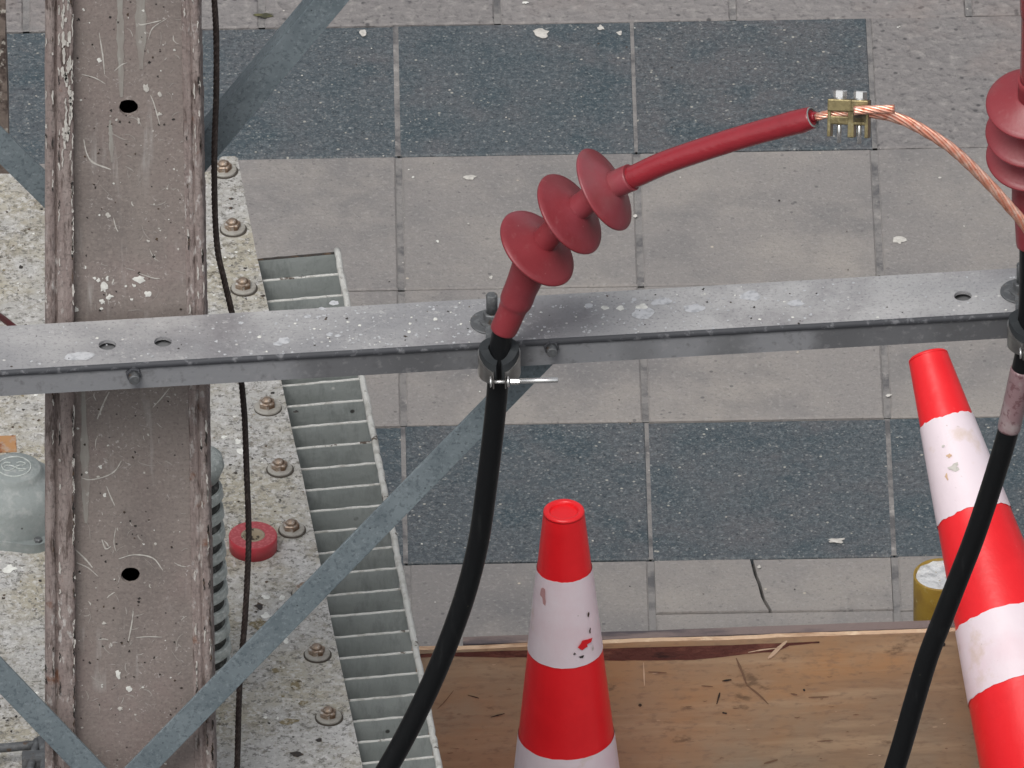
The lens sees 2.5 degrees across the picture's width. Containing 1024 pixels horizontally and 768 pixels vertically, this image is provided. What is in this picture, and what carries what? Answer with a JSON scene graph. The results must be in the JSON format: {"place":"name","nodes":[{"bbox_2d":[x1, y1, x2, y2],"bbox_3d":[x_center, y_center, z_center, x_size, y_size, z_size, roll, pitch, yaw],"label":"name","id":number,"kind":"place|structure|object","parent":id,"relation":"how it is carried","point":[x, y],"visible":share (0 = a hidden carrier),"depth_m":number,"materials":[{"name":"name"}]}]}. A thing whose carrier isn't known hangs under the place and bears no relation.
{"place":"outdoors","nodes":[
{"label":"outdoors","id":0,"kind":"place"},
{"bbox_2d":[6,0,1023,645],"bbox_3d":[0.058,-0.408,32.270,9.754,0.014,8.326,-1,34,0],"label":"pavement","id":1,"kind":"structure","parent":0,"point":[798,480],"depth_m":31.97,"materials":[{"name":"grey concrete"}]},
{"bbox_2d":[0,0,9,173],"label":"steel post","id":2,"kind":"object","parent":1,"relation":"on","point":[4,102],"visible":0.14,"depth_m":29.98,"materials":[{"name":"metal"}]},
{"bbox_2d":[45,0,216,767],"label":"steel pole","id":3,"kind":"object","parent":1,"relation":"on","point":[129,645],"visible":0.99,"depth_m":28.04,"materials":[{"name":"metal"}]},
{"bbox_2d":[0,126,44,207],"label":"brace","id":4,"kind":"object","parent":3,"relation":"attached to","point":[22,166],"visible":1,"depth_m":28.02,"materials":[{"name":"grey metal"}]},
{"bbox_2d":[0,656,106,767],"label":"brace","id":5,"kind":"object","parent":3,"relation":"attached to","point":[47,724],"visible":1,"depth_m":28.24,"materials":[{"name":"grey metal"}]},
{"bbox_2d":[211,0,251,767],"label":"wire rope","id":6,"kind":"object","parent":3,"relation":"hanging from","point":[229,301],"visible":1,"depth_m":28.07,"materials":[{"name":"black metal"}]},
{"bbox_2d":[204,0,348,171],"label":"brace","id":7,"kind":"object","parent":3,"relation":"attached to","point":[275,60],"visible":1,"depth_m":27.94,"materials":[{"name":"grey metal"}]},
{"bbox_2d":[124,364,552,767],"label":"brace","id":8,"kind":"object","parent":3,"relation":"attached to","point":[317,587],"visible":1,"depth_m":28.13,"materials":[{"name":"grey metal"}]},
{"bbox_2d":[0,268,1016,395],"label":"crossarm","id":9,"kind":"object","parent":3,"relation":"attached to","point":[321,342],"visible":1,"depth_m":27.91,"materials":[{"name":"metal"}]},
{"bbox_2d":[470,292,557,388],"bbox_3d":[-0.012,-0.052,27.866,0.078,0.062,0.160,-16,37,-21],"label":"cable clamp","id":10,"kind":"object","parent":9,"relation":"attached to","point":[481,321],"visible":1,"depth_m":27.84,"materials":[{"name":"grey metal"}]},
{"bbox_2d":[375,107,847,767],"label":"power cable","id":11,"kind":"object","parent":10,"relation":"attached to","point":[537,249],"visible":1,"depth_m":27.73,"materials":[{"name":"black plastic"}]},
{"bbox_2d":[827,90,894,143],"bbox_3d":[0.416,-0.318,27.503,0.083,0.065,0.035,6,35,10],"label":"wire connector","id":12,"kind":"object","parent":11,"relation":"attached to","point":[859,108],"visible":1,"depth_m":27.50,"materials":[{"name":"gold metal"}]},
{"bbox_2d":[869,112,1023,232],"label":"copper wire","id":13,"kind":"object","parent":12,"relation":"hanging from","point":[982,177],"visible":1,"depth_m":27.52,"materials":[{"name":"orange metal"}]},
{"bbox_2d":[1000,262,1023,359],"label":"cable clamp","id":14,"kind":"object","parent":9,"relation":"attached to","point":[1009,291],"visible":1,"depth_m":27.89,"materials":[{"name":"grey metal"}]},
{"bbox_2d":[884,0,1023,767],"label":"power cable","id":15,"kind":"object","parent":14,"relation":"attached to","point":[1004,131],"visible":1,"depth_m":27.99,"materials":[{"name":"black plastic"}]},
{"bbox_2d":[0,156,442,767],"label":"transformer","id":16,"kind":"object","parent":1,"relation":"on","point":[334,678],"visible":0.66,"depth_m":28.98,"materials":[{"name":"paint"}]},
{"bbox_2d":[0,313,15,325],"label":"lead wire","id":17,"kind":"object","parent":16,"relation":"on","point":[5,320],"visible":0.24,"depth_m":29.31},
{"bbox_2d":[0,736,44,767],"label":"rod bracket","id":18,"kind":"object","parent":16,"relation":"on","point":[33,753],"visible":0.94,"depth_m":28.57,"materials":[{"name":"metal"}]},
{"bbox_2d":[229,521,276,561],"bbox_3d":[-0.324,0.197,28.975,0.061,0.020,0.061,-1,34,0],"label":"tape roll","id":19,"kind":"object","parent":16,"relation":"on","point":[264,542],"visible":0.83,"depth_m":28.96,"materials":[{"name":"red plastic"}]},
{"bbox_2d":[514,499,619,767],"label":"traffic cone","id":20,"kind":"object","parent":1,"relation":"on","point":[566,721],"visible":1,"depth_m":30.28,"materials":[{"name":"red plastic"}]},
{"bbox_2d":[412,628,979,767],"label":"plywood board","id":21,"kind":"object","parent":1,"relation":"on","point":[812,700],"visible":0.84,"depth_m":30.69,"materials":[{"name":"brown wood"}]},
{"bbox_2d":[463,620,954,645],"bbox_3d":[0.373,0.436,30.784,0.874,0.271,0.018,-2,34,-2],"label":"timber plank","id":22,"kind":"object","parent":1,"relation":"on","point":[702,632],"visible":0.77,"depth_m":30.70,"materials":[{"name":"brown wood"}]},
{"bbox_2d":[913,558,946,620],"bbox_3d":[0.573,0.372,30.855,0.075,0.292,0.075,-1,34,0],"label":"bollard","id":23,"kind":"object","parent":1,"relation":"on","point":[929,579],"visible":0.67,"depth_m":30.77,"materials":[{"name":"yellow paint"}]},
{"bbox_2d":[909,348,1023,767],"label":"traffic cone","id":24,"kind":"object","parent":1,"relation":"on","point":[989,623],"visible":0.94,"depth_m":30.56,"materials":[{"name":"red plastic"}]}
]}

